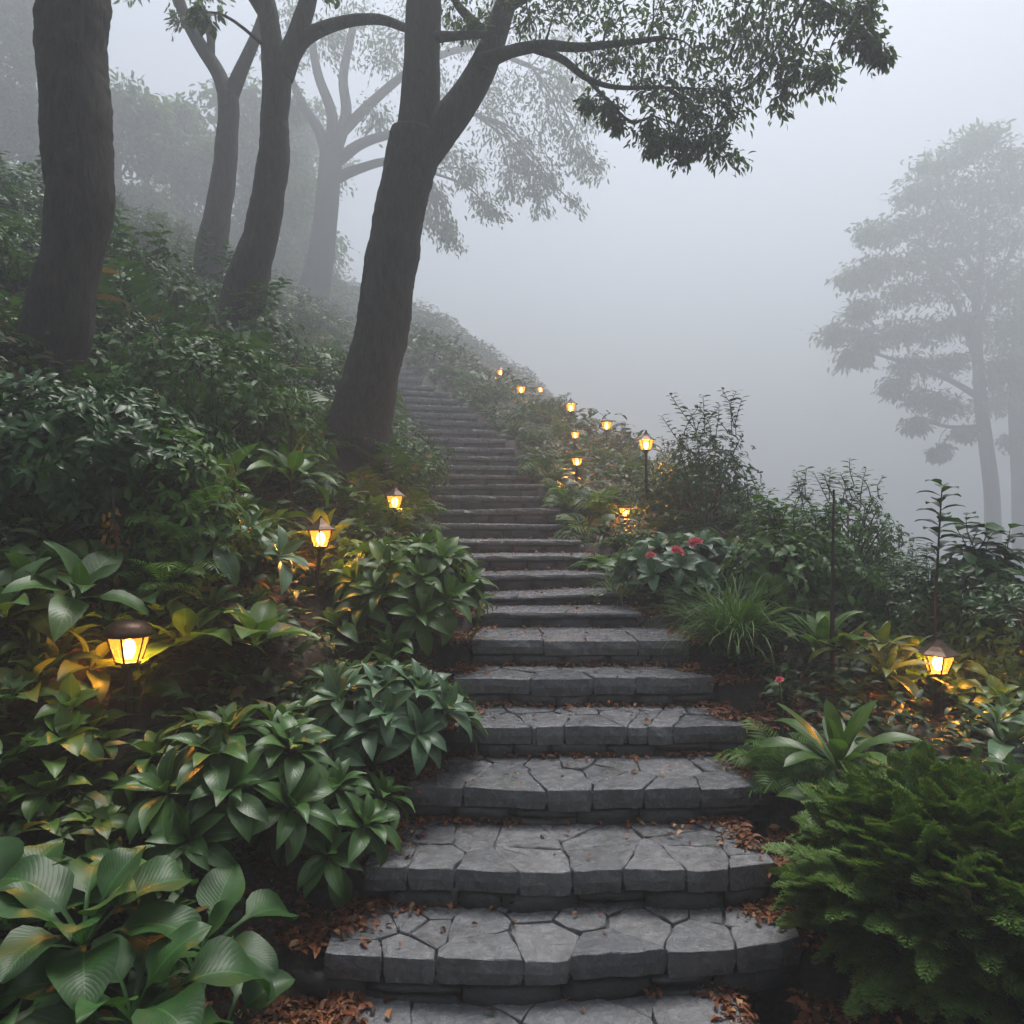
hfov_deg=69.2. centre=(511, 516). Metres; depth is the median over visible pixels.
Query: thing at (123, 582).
plant
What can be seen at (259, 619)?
broadleaf plant
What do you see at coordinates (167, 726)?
plant
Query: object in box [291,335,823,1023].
stone staircase
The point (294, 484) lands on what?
plant
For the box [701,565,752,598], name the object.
plant
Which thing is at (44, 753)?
plant
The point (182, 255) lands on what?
leafy shrub
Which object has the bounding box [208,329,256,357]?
leafy shrub
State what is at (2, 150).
background tree
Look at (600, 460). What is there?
fern
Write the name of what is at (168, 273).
leafy shrub
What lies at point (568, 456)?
fern
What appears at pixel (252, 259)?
broadleaf tree
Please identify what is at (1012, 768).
plant
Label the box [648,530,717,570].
plant
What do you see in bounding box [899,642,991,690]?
plant
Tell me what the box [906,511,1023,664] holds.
leafy shrub
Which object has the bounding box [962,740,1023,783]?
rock
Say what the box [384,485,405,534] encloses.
path lamp
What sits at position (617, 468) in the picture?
fern
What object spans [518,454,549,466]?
fern
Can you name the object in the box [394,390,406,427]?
fern
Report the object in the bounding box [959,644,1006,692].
plant
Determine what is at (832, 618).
wooden stake
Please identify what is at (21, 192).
fern
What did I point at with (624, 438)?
leafy shrub
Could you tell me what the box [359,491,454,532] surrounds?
fern
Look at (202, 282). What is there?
leafy shrub
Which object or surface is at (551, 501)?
fern
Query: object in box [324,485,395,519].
plant
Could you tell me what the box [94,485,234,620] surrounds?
shrub
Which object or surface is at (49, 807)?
plant
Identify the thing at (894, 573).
leafy shrub
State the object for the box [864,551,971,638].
leafy shrub
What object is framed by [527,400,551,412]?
fern
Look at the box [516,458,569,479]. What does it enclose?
fern
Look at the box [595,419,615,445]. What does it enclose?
leafy shrub
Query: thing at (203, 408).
leafy shrub
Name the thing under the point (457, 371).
fern
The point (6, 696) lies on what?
plant
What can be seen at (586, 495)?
leafy shrub
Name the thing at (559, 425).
fern
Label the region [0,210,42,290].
leafy shrub
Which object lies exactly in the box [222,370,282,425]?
fern
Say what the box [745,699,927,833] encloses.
birds nest fern
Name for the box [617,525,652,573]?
leafy shrub
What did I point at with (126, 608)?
plant
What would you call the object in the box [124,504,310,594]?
lance leaf plant
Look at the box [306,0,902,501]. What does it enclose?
broadleaf tree
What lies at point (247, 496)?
plant
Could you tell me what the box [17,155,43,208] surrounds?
leafy shrub
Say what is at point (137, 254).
leafy shrub
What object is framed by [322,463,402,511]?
fern
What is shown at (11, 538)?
plant
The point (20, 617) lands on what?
plant
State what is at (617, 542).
fern
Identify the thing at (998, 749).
broadleaf plant
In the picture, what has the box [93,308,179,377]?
leafy shrub
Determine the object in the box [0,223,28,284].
leafy shrub
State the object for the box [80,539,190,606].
plant
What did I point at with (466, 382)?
fern
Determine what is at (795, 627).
plant
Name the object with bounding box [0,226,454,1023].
ground cover
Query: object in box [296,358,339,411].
leafy shrub
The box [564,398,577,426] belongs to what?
path lamp
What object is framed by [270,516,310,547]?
plant
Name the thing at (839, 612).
plant
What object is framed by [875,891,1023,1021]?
plant
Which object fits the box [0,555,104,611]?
plant
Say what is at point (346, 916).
leaf litter
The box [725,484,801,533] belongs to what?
leafy shrub
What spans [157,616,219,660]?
plant
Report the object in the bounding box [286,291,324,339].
leafy shrub
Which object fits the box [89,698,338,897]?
lance leaf plant
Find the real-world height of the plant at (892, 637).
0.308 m
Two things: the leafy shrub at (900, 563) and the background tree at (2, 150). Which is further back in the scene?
the background tree at (2, 150)
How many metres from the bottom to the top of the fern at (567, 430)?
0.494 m
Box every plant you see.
[0,526,38,550]
[0,532,26,555]
[0,538,113,601]
[0,541,149,641]
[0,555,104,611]
[0,569,116,640]
[0,588,44,639]
[0,603,30,636]
[0,614,114,666]
[0,630,133,704]
[0,654,66,703]
[0,716,16,753]
[0,726,117,801]
[0,727,90,813]
[1,638,59,684]
[2,566,82,616]
[3,509,121,558]
[5,771,77,856]
[6,672,130,820]
[14,420,91,465]
[18,551,105,613]
[21,707,139,774]
[36,841,154,948]
[49,546,160,602]
[61,793,139,863]
[66,594,156,651]
[68,577,196,648]
[74,511,144,542]
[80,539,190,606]
[85,539,107,550]
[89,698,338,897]
[97,369,115,379]
[102,556,191,606]
[111,615,253,695]
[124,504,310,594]
[132,596,319,672]
[134,609,178,661]
[142,580,201,635]
[152,786,285,855]
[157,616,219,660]
[158,554,228,600]
[162,705,252,748]
[170,397,195,424]
[174,751,226,836]
[181,535,258,583]
[188,584,312,651]
[194,662,251,702]
[209,433,259,478]
[211,426,289,446]
[211,499,292,565]
[219,430,336,508]
[219,761,283,820]
[222,521,285,571]
[232,490,260,520]
[235,499,312,536]
[239,440,278,482]
[243,584,287,638]
[250,497,278,526]
[255,757,414,906]
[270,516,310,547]
[285,479,323,507]
[285,648,487,777]
[286,476,320,495]
[287,508,358,550]
[290,523,327,553]
[308,606,414,662]
[311,473,349,502]
[320,536,358,582]
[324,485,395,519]
[324,526,499,656]
[342,521,373,541]
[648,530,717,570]
[656,568,732,614]
[672,544,739,579]
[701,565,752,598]
[776,621,810,645]
[782,610,867,658]
[793,602,854,635]
[807,621,956,704]
[829,617,879,642]
[835,608,893,646]
[849,654,896,688]
[865,633,923,679]
[865,647,961,700]
[866,644,933,690]
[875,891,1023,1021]
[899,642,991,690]
[920,649,988,710]
[942,702,1023,739]
[956,630,1009,649]
[957,659,1023,713]
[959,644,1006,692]
[960,703,1023,766]
[971,675,1023,742]
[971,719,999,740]
[974,752,1023,776]
[990,842,1023,875]
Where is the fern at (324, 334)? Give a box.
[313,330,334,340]
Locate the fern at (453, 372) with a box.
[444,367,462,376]
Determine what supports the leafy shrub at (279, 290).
on the ground at (810, 978)
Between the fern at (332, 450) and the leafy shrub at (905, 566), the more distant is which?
the leafy shrub at (905, 566)
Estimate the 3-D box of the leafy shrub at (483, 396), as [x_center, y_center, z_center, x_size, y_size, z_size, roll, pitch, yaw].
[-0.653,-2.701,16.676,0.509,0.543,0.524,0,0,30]
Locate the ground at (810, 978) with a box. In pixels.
[0,190,1023,1023]
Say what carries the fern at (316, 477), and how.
on the ground at (810, 978)
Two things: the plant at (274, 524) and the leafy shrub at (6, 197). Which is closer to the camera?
the plant at (274, 524)
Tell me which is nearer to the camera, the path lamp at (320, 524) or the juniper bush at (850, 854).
the juniper bush at (850, 854)
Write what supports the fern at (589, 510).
on the ground at (810, 978)
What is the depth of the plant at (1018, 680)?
4.11 m
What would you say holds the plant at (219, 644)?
on the ground at (810, 978)
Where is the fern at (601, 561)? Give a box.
[569,553,618,572]
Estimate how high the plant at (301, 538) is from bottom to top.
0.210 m
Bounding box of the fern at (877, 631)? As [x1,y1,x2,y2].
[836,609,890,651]
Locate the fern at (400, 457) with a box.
[355,443,448,516]
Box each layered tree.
[805,116,1023,621]
[953,213,1023,626]
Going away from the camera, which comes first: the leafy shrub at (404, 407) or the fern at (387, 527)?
the fern at (387, 527)
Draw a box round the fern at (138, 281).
[95,250,267,373]
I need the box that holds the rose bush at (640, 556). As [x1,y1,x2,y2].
[603,529,759,603]
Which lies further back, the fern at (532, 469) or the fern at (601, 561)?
the fern at (532, 469)
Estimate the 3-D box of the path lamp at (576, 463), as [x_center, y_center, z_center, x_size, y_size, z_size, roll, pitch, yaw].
[0.838,-0.569,9.600,0.147,0.412,0.147,1,0,15]
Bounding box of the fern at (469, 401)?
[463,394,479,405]
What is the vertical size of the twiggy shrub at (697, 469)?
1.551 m
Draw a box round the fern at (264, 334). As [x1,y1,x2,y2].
[137,329,282,389]
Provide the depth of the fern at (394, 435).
8.53 m
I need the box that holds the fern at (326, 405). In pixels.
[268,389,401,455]
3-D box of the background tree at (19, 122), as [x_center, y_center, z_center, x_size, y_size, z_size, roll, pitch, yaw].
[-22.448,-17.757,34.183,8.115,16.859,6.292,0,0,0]
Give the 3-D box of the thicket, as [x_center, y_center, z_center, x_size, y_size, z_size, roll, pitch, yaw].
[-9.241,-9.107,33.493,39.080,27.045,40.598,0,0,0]
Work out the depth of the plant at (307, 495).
5.66 m
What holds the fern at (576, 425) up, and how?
on the ground at (810, 978)
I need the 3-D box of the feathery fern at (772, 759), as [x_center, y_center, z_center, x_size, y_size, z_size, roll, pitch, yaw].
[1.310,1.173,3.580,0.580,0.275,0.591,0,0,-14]
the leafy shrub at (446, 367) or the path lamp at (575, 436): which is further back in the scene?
the leafy shrub at (446, 367)
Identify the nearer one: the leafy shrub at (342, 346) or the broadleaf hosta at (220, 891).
the broadleaf hosta at (220, 891)
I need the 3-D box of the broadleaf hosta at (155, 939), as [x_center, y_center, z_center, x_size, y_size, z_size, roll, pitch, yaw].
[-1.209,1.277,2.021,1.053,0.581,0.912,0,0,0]
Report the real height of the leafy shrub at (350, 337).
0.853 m
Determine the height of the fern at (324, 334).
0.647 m
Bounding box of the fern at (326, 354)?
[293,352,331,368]
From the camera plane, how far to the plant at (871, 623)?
4.87 m
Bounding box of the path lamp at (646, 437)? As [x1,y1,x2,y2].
[636,430,655,518]
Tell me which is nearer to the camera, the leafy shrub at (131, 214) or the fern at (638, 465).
the fern at (638, 465)
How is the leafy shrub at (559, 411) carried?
on the ground at (810, 978)
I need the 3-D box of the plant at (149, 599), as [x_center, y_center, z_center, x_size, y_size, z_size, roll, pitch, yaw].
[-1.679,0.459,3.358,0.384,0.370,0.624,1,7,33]
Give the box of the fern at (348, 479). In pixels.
[331,470,384,504]
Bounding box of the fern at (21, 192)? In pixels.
[2,176,41,228]
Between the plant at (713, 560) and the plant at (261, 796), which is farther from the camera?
the plant at (713, 560)
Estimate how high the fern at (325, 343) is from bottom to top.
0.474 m
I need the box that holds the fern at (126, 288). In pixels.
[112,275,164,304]
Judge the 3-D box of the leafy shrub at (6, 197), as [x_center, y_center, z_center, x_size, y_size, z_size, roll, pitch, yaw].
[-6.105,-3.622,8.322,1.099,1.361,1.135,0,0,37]
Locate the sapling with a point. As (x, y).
(937, 531)
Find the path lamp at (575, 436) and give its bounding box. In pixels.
[571,431,579,446]
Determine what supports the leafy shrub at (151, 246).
on the ground at (810, 978)
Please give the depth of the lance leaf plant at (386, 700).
3.40 m
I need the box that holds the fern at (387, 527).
[346,505,414,541]
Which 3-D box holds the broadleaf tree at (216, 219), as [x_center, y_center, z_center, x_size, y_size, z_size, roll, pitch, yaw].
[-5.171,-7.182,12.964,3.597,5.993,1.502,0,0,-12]
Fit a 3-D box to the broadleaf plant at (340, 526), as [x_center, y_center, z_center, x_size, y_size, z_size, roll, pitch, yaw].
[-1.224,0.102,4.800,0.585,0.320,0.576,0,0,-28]
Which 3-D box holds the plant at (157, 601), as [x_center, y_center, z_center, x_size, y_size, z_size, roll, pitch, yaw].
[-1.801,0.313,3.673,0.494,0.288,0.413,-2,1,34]
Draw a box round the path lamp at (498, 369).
[496,366,502,381]
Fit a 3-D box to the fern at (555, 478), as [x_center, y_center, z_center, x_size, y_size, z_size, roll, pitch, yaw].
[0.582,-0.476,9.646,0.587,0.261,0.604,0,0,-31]
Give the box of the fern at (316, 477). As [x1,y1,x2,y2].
[279,456,348,486]
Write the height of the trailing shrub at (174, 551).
1.001 m
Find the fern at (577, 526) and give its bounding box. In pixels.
[551,513,618,542]
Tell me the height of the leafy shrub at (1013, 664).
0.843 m
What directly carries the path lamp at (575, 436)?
on the ground at (810, 978)
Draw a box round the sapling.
[906,478,966,640]
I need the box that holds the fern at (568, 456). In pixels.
[530,451,587,468]
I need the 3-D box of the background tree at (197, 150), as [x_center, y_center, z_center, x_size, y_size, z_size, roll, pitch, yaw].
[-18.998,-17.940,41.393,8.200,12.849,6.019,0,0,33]
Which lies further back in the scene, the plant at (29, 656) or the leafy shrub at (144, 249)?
the leafy shrub at (144, 249)
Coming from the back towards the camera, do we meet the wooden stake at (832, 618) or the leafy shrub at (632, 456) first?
the leafy shrub at (632, 456)
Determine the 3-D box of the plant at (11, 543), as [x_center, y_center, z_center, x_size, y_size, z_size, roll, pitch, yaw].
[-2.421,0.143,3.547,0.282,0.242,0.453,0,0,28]
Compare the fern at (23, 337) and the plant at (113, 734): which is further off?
the fern at (23, 337)
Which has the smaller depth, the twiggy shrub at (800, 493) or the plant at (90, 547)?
the plant at (90, 547)
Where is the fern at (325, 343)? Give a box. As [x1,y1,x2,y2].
[297,338,345,360]
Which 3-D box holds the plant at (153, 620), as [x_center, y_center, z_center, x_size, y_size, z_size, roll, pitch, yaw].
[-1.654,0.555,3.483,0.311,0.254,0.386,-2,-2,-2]
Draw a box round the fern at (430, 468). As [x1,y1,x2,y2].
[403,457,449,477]
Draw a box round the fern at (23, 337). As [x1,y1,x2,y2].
[0,305,154,377]
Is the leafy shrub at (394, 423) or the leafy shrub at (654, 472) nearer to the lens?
the leafy shrub at (654, 472)
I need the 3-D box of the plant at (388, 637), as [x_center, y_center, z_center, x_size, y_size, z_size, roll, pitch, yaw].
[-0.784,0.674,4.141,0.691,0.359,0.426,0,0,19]
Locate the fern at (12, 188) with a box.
[0,167,42,231]
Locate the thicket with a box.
[0,153,735,509]
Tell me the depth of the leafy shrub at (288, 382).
7.83 m
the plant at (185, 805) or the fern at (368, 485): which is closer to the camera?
the plant at (185, 805)
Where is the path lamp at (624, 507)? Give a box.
[617,506,631,523]
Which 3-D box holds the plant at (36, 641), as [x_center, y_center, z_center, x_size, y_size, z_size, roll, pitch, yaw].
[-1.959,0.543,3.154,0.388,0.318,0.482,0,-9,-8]
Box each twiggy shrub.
[647,387,764,530]
[729,465,842,550]
[785,458,917,591]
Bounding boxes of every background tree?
[0,0,40,176]
[0,15,19,165]
[109,67,194,227]
[120,87,247,231]
[188,67,318,267]
[278,92,361,280]
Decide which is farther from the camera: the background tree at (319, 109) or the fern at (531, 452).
the background tree at (319, 109)
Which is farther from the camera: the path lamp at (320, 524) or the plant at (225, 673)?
the path lamp at (320, 524)
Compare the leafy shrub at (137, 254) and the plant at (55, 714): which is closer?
the plant at (55, 714)
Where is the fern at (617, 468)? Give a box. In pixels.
[598,467,634,481]
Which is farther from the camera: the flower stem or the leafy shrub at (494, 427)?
the leafy shrub at (494, 427)
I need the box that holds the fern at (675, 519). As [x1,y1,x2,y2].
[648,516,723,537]
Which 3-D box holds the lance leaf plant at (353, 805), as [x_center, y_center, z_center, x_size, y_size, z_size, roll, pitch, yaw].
[-0.714,1.289,3.048,0.698,0.535,0.513,0,0,-24]
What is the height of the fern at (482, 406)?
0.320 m
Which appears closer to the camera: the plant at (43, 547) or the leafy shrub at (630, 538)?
the plant at (43, 547)
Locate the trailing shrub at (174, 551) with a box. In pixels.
[113,417,252,606]
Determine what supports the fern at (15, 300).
on the ground at (810, 978)
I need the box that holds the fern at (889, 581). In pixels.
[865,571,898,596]
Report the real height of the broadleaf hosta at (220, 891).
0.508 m
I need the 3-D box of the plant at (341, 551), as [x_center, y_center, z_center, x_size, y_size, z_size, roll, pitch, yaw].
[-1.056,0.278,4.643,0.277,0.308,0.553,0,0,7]
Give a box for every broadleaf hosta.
[0,836,275,1023]
[117,860,298,1023]
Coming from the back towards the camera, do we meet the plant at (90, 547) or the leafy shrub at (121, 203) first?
the leafy shrub at (121, 203)
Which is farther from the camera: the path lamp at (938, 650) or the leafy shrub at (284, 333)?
the leafy shrub at (284, 333)
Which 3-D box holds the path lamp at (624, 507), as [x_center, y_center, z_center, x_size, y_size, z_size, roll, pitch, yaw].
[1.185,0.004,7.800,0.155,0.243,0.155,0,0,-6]
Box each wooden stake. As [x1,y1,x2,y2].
[288,425,292,511]
[830,489,834,682]
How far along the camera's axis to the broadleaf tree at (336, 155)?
39.80 m
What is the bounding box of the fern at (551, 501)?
[541,481,596,509]
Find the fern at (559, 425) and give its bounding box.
[549,421,589,436]
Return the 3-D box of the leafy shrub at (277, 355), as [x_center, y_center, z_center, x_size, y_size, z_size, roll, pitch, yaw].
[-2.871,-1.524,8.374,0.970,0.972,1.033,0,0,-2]
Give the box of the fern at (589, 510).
[568,496,636,523]
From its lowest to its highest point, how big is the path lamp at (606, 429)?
0.805 m
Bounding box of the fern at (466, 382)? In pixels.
[453,378,485,392]
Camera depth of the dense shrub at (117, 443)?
3.46 m
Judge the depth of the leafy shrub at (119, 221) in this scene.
15.77 m
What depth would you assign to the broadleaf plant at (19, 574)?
3.08 m
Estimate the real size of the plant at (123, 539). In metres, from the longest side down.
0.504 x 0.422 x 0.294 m
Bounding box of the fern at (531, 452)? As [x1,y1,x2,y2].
[519,444,543,459]
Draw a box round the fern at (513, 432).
[498,419,527,437]
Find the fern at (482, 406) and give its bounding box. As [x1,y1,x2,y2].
[472,403,499,414]
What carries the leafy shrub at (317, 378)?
on the ground at (810, 978)
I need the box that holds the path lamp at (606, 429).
[601,420,612,452]
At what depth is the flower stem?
3.75 m
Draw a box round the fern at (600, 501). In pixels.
[565,484,632,518]
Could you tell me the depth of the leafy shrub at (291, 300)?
19.52 m
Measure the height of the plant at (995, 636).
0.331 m
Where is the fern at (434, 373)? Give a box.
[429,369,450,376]
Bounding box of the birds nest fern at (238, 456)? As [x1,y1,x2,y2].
[215,443,258,479]
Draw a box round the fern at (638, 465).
[613,458,657,483]
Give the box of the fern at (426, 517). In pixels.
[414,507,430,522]
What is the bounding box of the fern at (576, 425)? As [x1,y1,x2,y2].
[557,416,585,429]
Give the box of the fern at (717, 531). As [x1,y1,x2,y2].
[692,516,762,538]
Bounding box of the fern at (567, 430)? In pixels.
[550,423,587,445]
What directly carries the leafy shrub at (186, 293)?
on the ground at (810, 978)
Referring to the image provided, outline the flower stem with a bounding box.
[775,676,783,736]
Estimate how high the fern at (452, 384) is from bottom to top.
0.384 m
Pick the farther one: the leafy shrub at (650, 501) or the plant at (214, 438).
the leafy shrub at (650, 501)
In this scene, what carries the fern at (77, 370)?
on the ground at (810, 978)
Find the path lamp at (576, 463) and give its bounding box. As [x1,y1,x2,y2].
[571,457,582,484]
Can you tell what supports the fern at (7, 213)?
on the ground at (810, 978)
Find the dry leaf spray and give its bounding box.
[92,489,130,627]
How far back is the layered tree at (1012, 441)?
73.45 m
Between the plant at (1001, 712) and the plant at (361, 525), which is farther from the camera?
the plant at (361, 525)
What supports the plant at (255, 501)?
on the ground at (810, 978)
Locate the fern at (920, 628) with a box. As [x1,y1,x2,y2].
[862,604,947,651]
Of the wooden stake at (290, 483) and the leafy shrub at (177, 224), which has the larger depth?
the leafy shrub at (177, 224)
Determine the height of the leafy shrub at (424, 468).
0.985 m
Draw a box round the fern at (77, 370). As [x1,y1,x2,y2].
[64,357,214,434]
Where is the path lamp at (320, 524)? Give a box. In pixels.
[305,515,335,598]
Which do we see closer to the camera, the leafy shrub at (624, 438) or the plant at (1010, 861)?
the plant at (1010, 861)
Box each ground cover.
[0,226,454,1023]
[407,352,1023,1023]
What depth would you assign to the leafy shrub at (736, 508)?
9.81 m
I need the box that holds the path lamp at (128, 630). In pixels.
[102,619,154,735]
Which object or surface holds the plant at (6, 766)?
on the ground at (810, 978)
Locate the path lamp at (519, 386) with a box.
[515,381,526,401]
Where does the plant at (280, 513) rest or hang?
on the ground at (810, 978)
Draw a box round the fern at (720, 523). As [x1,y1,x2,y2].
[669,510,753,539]
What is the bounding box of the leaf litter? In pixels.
[0,376,1023,1023]
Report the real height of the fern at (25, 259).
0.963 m
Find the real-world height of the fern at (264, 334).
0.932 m
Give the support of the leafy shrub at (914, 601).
on the ground at (810, 978)
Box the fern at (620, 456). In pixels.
[583,443,635,465]
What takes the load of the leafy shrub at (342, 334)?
on the ground at (810, 978)
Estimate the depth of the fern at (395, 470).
7.43 m
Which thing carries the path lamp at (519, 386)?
on the ground at (810, 978)
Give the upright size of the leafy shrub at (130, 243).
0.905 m
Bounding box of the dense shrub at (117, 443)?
[0,367,247,543]
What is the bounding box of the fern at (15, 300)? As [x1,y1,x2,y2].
[0,289,131,379]
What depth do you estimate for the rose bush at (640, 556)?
5.38 m
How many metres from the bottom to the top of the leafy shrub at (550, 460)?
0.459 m
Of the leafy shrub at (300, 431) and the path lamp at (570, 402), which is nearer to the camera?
the leafy shrub at (300, 431)
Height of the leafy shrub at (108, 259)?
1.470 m
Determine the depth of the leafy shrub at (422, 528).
6.91 m
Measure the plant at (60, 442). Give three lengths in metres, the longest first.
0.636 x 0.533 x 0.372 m
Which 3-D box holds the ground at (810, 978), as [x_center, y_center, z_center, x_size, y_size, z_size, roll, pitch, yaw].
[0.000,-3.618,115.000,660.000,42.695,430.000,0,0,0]
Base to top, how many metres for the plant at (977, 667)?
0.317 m
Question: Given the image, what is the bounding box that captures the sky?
[1,0,1023,556]
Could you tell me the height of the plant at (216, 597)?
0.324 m
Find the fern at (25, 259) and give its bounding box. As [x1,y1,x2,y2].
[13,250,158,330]
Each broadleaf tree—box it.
[2,0,115,389]
[113,0,321,279]
[185,0,404,336]
[251,0,615,303]
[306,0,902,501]
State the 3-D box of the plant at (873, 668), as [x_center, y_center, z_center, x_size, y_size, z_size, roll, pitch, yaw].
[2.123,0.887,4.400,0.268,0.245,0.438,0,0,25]
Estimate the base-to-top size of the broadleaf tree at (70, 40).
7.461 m
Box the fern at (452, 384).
[442,375,470,388]
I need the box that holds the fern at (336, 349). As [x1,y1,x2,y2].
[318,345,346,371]
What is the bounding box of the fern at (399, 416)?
[393,413,413,429]
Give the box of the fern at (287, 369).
[162,353,330,412]
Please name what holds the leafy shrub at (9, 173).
on the ground at (810, 978)
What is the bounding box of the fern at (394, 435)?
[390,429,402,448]
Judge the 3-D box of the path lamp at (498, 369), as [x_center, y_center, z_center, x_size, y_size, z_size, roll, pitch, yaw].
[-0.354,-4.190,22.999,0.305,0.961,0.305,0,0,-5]
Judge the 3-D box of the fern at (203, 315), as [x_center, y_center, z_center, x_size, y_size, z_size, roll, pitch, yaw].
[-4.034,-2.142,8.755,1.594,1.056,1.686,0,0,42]
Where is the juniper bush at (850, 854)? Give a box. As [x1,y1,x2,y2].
[761,739,1023,1023]
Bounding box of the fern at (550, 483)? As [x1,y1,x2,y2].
[541,478,594,500]
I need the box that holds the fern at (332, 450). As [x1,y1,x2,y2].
[247,441,341,496]
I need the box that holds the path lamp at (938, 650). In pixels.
[918,635,961,714]
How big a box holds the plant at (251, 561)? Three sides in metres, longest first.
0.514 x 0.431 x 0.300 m
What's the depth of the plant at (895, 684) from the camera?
4.23 m
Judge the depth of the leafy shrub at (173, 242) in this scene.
19.44 m
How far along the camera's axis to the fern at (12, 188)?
9.17 m
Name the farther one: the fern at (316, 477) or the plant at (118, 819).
the fern at (316, 477)
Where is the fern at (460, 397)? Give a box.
[453,390,468,400]
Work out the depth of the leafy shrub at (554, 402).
17.52 m
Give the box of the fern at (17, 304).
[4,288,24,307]
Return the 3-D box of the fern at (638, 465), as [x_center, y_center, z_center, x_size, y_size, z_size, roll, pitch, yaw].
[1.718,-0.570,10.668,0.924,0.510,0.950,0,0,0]
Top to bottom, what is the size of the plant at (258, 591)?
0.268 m
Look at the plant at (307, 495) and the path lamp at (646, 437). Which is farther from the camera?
the path lamp at (646, 437)
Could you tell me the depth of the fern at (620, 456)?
11.95 m
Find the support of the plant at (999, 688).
on the ground at (810, 978)
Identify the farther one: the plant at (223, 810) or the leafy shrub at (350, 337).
the leafy shrub at (350, 337)
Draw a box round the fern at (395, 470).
[364,447,408,491]
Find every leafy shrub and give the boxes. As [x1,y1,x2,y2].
[0,151,29,230]
[0,156,33,214]
[0,158,23,203]
[0,160,44,235]
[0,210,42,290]
[0,220,22,275]
[0,221,10,278]
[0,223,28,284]
[0,233,39,296]
[10,227,168,323]
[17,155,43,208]
[38,233,147,261]
[93,297,138,366]
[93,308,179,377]
[104,209,234,340]
[106,222,175,312]
[106,318,306,439]
[108,230,151,266]
[111,241,170,295]
[113,212,123,231]
[115,192,146,232]
[116,197,144,243]
[127,253,179,299]
[128,212,176,257]
[138,215,167,242]
[150,213,189,243]
[157,221,178,237]
[166,230,186,254]
[167,234,211,285]
[173,229,275,331]
[194,379,328,480]
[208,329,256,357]
[219,277,317,380]
[245,341,306,402]
[265,299,298,342]
[268,280,284,299]
[272,294,304,334]
[272,294,309,320]
[272,371,317,428]
[285,354,340,403]
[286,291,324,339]
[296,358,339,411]
[297,346,347,400]
[327,338,351,360]
[334,333,352,351]
[338,328,352,349]
[388,421,456,496]
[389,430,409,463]
[392,404,404,434]
[397,392,409,412]
[402,503,439,539]
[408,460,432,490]
[435,362,453,377]
[471,385,493,405]
[489,381,508,400]
[489,419,507,431]
[515,389,534,406]
[522,427,552,446]
[532,447,564,476]
[539,398,567,415]
[544,392,579,422]
[562,485,598,510]
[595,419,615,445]
[604,420,642,453]
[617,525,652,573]
[620,446,650,471]
[623,476,693,518]
[626,436,695,516]
[682,463,731,513]
[698,468,746,513]
[717,494,828,631]
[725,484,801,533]
[726,505,789,558]
[740,482,781,513]
[749,497,892,624]
[788,503,849,547]
[855,533,988,651]
[859,541,913,581]
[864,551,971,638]
[868,563,907,582]
[884,552,929,584]
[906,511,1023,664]
[925,568,1023,697]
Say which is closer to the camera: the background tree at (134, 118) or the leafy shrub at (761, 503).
the leafy shrub at (761, 503)
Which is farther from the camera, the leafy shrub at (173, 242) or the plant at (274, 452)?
the leafy shrub at (173, 242)
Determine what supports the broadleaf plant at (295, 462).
on the ground at (810, 978)
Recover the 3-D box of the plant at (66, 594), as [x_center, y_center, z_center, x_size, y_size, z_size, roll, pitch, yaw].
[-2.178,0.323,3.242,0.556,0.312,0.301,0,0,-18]
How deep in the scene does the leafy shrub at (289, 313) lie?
17.46 m
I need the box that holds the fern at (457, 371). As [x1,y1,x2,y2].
[451,367,489,383]
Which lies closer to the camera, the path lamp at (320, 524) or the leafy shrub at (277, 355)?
the path lamp at (320, 524)
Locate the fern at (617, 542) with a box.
[588,531,661,550]
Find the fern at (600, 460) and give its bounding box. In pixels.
[590,446,628,468]
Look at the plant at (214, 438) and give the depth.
5.10 m
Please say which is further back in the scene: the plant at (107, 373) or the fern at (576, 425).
the fern at (576, 425)
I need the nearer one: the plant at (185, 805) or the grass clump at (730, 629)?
the plant at (185, 805)
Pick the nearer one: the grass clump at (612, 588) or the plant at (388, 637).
the plant at (388, 637)
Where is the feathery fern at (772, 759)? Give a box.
[711,717,844,803]
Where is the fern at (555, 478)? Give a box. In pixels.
[538,470,576,486]
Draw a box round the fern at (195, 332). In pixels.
[180,328,292,393]
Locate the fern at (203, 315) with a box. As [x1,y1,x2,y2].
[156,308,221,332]
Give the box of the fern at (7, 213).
[0,207,41,241]
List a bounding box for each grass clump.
[574,568,661,605]
[639,564,825,664]
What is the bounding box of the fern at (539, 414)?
[518,402,548,423]
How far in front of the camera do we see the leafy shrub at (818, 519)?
7.64 m

